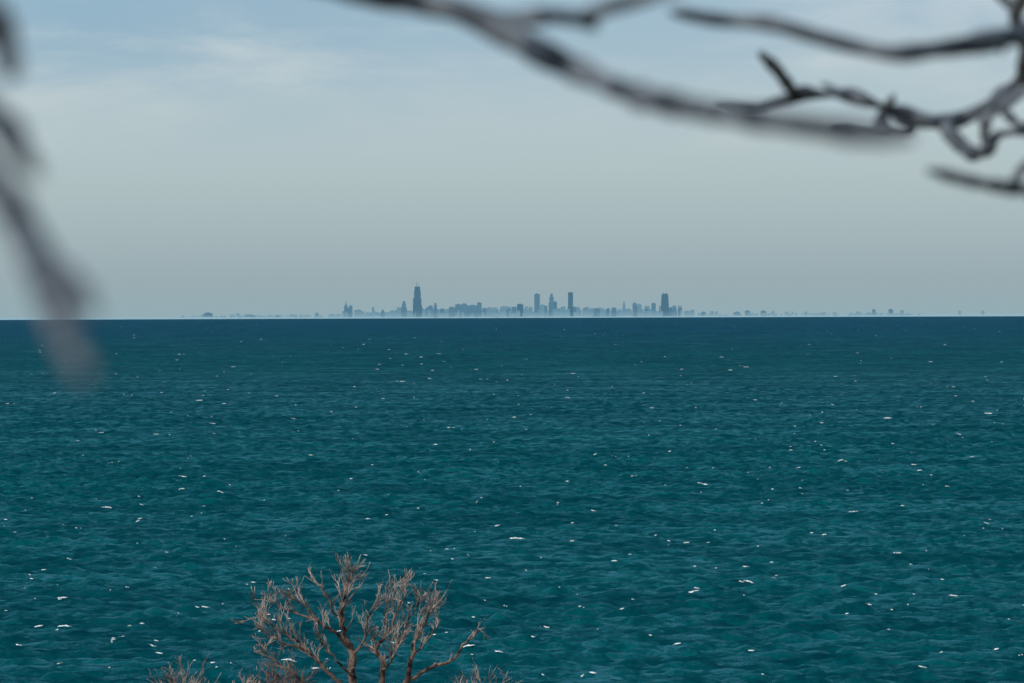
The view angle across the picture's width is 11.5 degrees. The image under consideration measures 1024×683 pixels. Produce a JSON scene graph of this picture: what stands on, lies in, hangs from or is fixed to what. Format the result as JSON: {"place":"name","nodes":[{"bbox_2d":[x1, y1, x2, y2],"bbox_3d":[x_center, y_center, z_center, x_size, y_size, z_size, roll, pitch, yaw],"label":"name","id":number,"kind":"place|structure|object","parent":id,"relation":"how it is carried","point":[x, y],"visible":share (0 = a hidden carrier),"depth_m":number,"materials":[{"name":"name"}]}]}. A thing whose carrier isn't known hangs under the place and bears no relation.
{"place":"outdoors","nodes":[
{"label":"outdoors","id":0,"kind":"place"},
{"bbox_2d":[0,316,1023,682],"bbox_3d":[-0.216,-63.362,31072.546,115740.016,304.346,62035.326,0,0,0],"label":"lake water","id":1,"kind":"structure","parent":0,"point":[520,422],"depth_m":1026.62,"materials":[{"name":"teal liquid"}]},
{"bbox_2d":[4,326,1021,676],"bbox_3d":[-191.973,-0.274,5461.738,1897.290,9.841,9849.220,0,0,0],"label":"whitecaps","id":2,"kind":"object","parent":1,"relation":"on","point":[510,538],"visible":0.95,"depth_m":740.12,"materials":[{"name":"liquid"}]},
{"bbox_2d":[0,314,1023,319],"bbox_3d":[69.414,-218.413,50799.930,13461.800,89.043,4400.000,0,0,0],"label":"distant shoreline","id":3,"kind":"structure","parent":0,"point":[335,317],"depth_m":48697.54,"materials":[{"name":"grey"}]},
{"bbox_2d":[204,313,212,316],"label":"office building","id":4,"kind":"structure","parent":3,"relation":"on","point":[208,314],"depth_m":49899.68,"materials":[{"name":"blue"}]},
{"bbox_2d":[349,305,351,316],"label":"skyscraper","id":5,"kind":"structure","parent":3,"relation":"on","point":[350,310],"depth_m":49712.77,"materials":[{"name":"blue"}]},
{"bbox_2d":[401,301,406,316],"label":"skyscraper","id":6,"kind":"structure","parent":3,"relation":"on","point":[403,311],"depth_m":50061.39,"materials":[{"name":"blue"}]},
{"bbox_2d":[413,282,421,316],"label":"stepped skyscraper","id":7,"kind":"structure","parent":3,"relation":"on","point":[417,307],"depth_m":50387.04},
{"bbox_2d":[428,305,432,316],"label":"skyscraper","id":8,"kind":"structure","parent":3,"relation":"on","point":[430,307],"depth_m":49566.38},
{"bbox_2d":[433,303,437,317],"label":"skyscraper","id":9,"kind":"structure","parent":3,"relation":"on","point":[435,309],"depth_m":49404.08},
{"bbox_2d":[449,307,454,316],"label":"skyscraper","id":10,"kind":"structure","parent":3,"relation":"on","point":[451,311],"depth_m":49165.97,"materials":[{"name":"blue"}]},
{"bbox_2d":[455,304,460,312],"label":"skyscraper","id":11,"kind":"structure","parent":3,"relation":"on","point":[457,307],"depth_m":50122.12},
{"bbox_2d":[460,303,466,316],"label":"skyscraper","id":12,"kind":"structure","parent":3,"relation":"on","point":[463,307],"depth_m":49482.93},
{"bbox_2d":[467,305,477,316],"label":"skyscraper","id":13,"kind":"structure","parent":3,"relation":"on","point":[473,309],"depth_m":49117.66,"materials":[{"name":"blue"}]},
{"bbox_2d":[477,302,481,316],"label":"skyscraper","id":14,"kind":"structure","parent":3,"relation":"on","point":[479,304],"depth_m":49719.79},
{"bbox_2d":[487,307,492,316],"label":"office building","id":15,"kind":"structure","parent":3,"relation":"on","point":[490,311],"depth_m":49114.75,"materials":[{"name":"blue"}]},
{"bbox_2d":[500,306,505,316],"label":"skyscraper","id":16,"kind":"structure","parent":3,"relation":"on","point":[503,311],"depth_m":50344.98,"materials":[{"name":"blue"}]},
{"bbox_2d":[506,308,510,316],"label":"office building","id":17,"kind":"structure","parent":3,"relation":"on","point":[507,311],"depth_m":49875.75,"materials":[{"name":"blue"}]},
{"bbox_2d":[372,306,681,316],"bbox_3d":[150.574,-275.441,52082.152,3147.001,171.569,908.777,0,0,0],"label":"distant midrise buildings","id":18,"kind":"structure","parent":3,"relation":"on","point":[423,310],"depth_m":51800.69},
{"bbox_2d":[528,307,532,315],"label":"office building","id":19,"kind":"structure","parent":3,"relation":"on","point":[530,309],"depth_m":50682.33,"materials":[{"name":"blue"}]},
{"bbox_2d":[534,293,539,312],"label":"skyscraper","id":20,"kind":"structure","parent":3,"relation":"on","point":[536,302],"depth_m":49628.98,"materials":[{"name":"blue"}]},
{"bbox_2d":[540,304,544,316],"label":"skyscraper","id":21,"kind":"structure","parent":3,"relation":"on","point":[542,310],"depth_m":49116.10,"materials":[{"name":"blue"}]},
{"bbox_2d":[178,306,919,317],"bbox_3d":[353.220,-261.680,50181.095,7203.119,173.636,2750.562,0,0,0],"label":"distant low buildings","id":22,"kind":"structure","parent":3,"relation":"on","point":[640,313],"depth_m":49539.74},
{"bbox_2d":[549,294,554,316],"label":"skyscraper","id":23,"kind":"structure","parent":3,"relation":"on","point":[551,303],"depth_m":49279.93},
{"bbox_2d":[557,308,560,315],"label":"office building","id":24,"kind":"structure","parent":3,"relation":"on","point":[558,311],"depth_m":50223.94,"materials":[{"name":"blue"}]},
{"bbox_2d":[568,291,572,315],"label":"skyscraper","id":25,"kind":"structure","parent":3,"relation":"on","point":[570,300],"depth_m":50173.87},
{"bbox_2d":[577,309,581,315],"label":"office building","id":26,"kind":"structure","parent":3,"relation":"on","point":[579,312],"depth_m":49986.20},
{"bbox_2d":[594,308,599,316],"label":"office building","id":27,"kind":"structure","parent":3,"relation":"on","point":[596,312],"depth_m":49275.04,"materials":[{"name":"blue"}]},
{"bbox_2d":[601,307,605,316],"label":"spired skyscraper","id":28,"kind":"structure","parent":3,"relation":"on","point":[603,312],"depth_m":49358.73,"materials":[{"name":"blue"}]},
{"bbox_2d":[611,307,616,316],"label":"office building","id":29,"kind":"structure","parent":3,"relation":"on","point":[613,311],"depth_m":49228.13,"materials":[{"name":"blue"}]},
{"bbox_2d":[617,309,621,316],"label":"office building","id":30,"kind":"structure","parent":3,"relation":"on","point":[619,312],"depth_m":49249.25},
{"bbox_2d":[622,302,625,315],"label":"skyscraper","id":31,"kind":"structure","parent":3,"relation":"on","point":[623,311],"depth_m":49454.17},
{"bbox_2d":[626,308,630,315],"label":"office building","id":32,"kind":"structure","parent":3,"relation":"on","point":[628,312],"depth_m":49656.28,"materials":[{"name":"blue"}]},
{"bbox_2d":[633,306,636,316],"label":"skyscraper","id":33,"kind":"structure","parent":3,"relation":"on","point":[634,311],"depth_m":49325.04,"materials":[{"name":"blue"}]},
{"bbox_2d":[651,303,655,315],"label":"skyscraper","id":34,"kind":"structure","parent":3,"relation":"on","point":[653,306],"depth_m":50732.37,"materials":[{"name":"blue"}]},
{"bbox_2d":[661,291,668,315],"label":"tapered skyscraper","id":35,"kind":"structure","parent":3,"relation":"on","point":[664,304],"depth_m":49144.07,"materials":[{"name":"blue"}]},
{"bbox_2d":[669,307,672,315],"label":"office building","id":36,"kind":"structure","parent":3,"relation":"on","point":[670,311],"depth_m":49275.24,"materials":[{"name":"blue"}]},
{"bbox_2d":[673,306,676,315],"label":"skyscraper","id":37,"kind":"structure","parent":3,"relation":"on","point":[674,311],"depth_m":49504.43,"materials":[{"name":"blue"}]},
{"bbox_2d":[0,0,1023,317],"label":"sky","id":38,"kind":"structure","parent":0,"point":[195,157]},
{"bbox_2d":[517,304,522,316],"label":"skyscraper","id":39,"kind":"structure","parent":0,"point":[520,307],"depth_m":49291.22,"materials":[{"name":"blue"}]},
{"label":"dune ground","id":40,"kind":"structure","parent":0,"visible":0},
{"bbox_2d":[148,653,219,682],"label":"bare shrub","id":41,"kind":"object","parent":40,"relation":"on","point":[192,680],"visible":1,"depth_m":109.93,"materials":[{"name":"beige plant"}]},
{"bbox_2d":[232,666,276,682],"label":"bare shrub","id":42,"kind":"object","parent":40,"relation":"on","point":[253,681],"visible":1,"depth_m":110.29,"materials":[{"name":"brown plant"}]},
{"bbox_2d":[250,644,325,682],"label":"bare shrub","id":43,"kind":"object","parent":40,"relation":"on","point":[283,680],"visible":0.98,"depth_m":109.87,"materials":[{"name":"brown plant"}]},
{"bbox_2d":[231,548,489,682],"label":"bare tree","id":44,"kind":"object","parent":40,"relation":"on","point":[352,652],"visible":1,"depth_m":110.11,"materials":[{"name":"brown plant"}]},
{"bbox_2d":[0,0,915,381],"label":"bare tree","id":45,"kind":"object","parent":40,"relation":"on","point":[58,288],"visible":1,"depth_m":4.39,"materials":[{"name":"grey plant"}]},
{"bbox_2d":[445,658,522,682],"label":"bare shrub","id":46,"kind":"object","parent":40,"relation":"on","point":[475,674],"visible":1,"depth_m":110.28,"materials":[{"name":"beige plant"}]},
{"bbox_2d":[669,0,1023,195],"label":"bare tree","id":47,"kind":"object","parent":40,"relation":"on","point":[1002,99],"visible":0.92,"depth_m":9.55,"materials":[{"name":"grey plant"}]}
]}

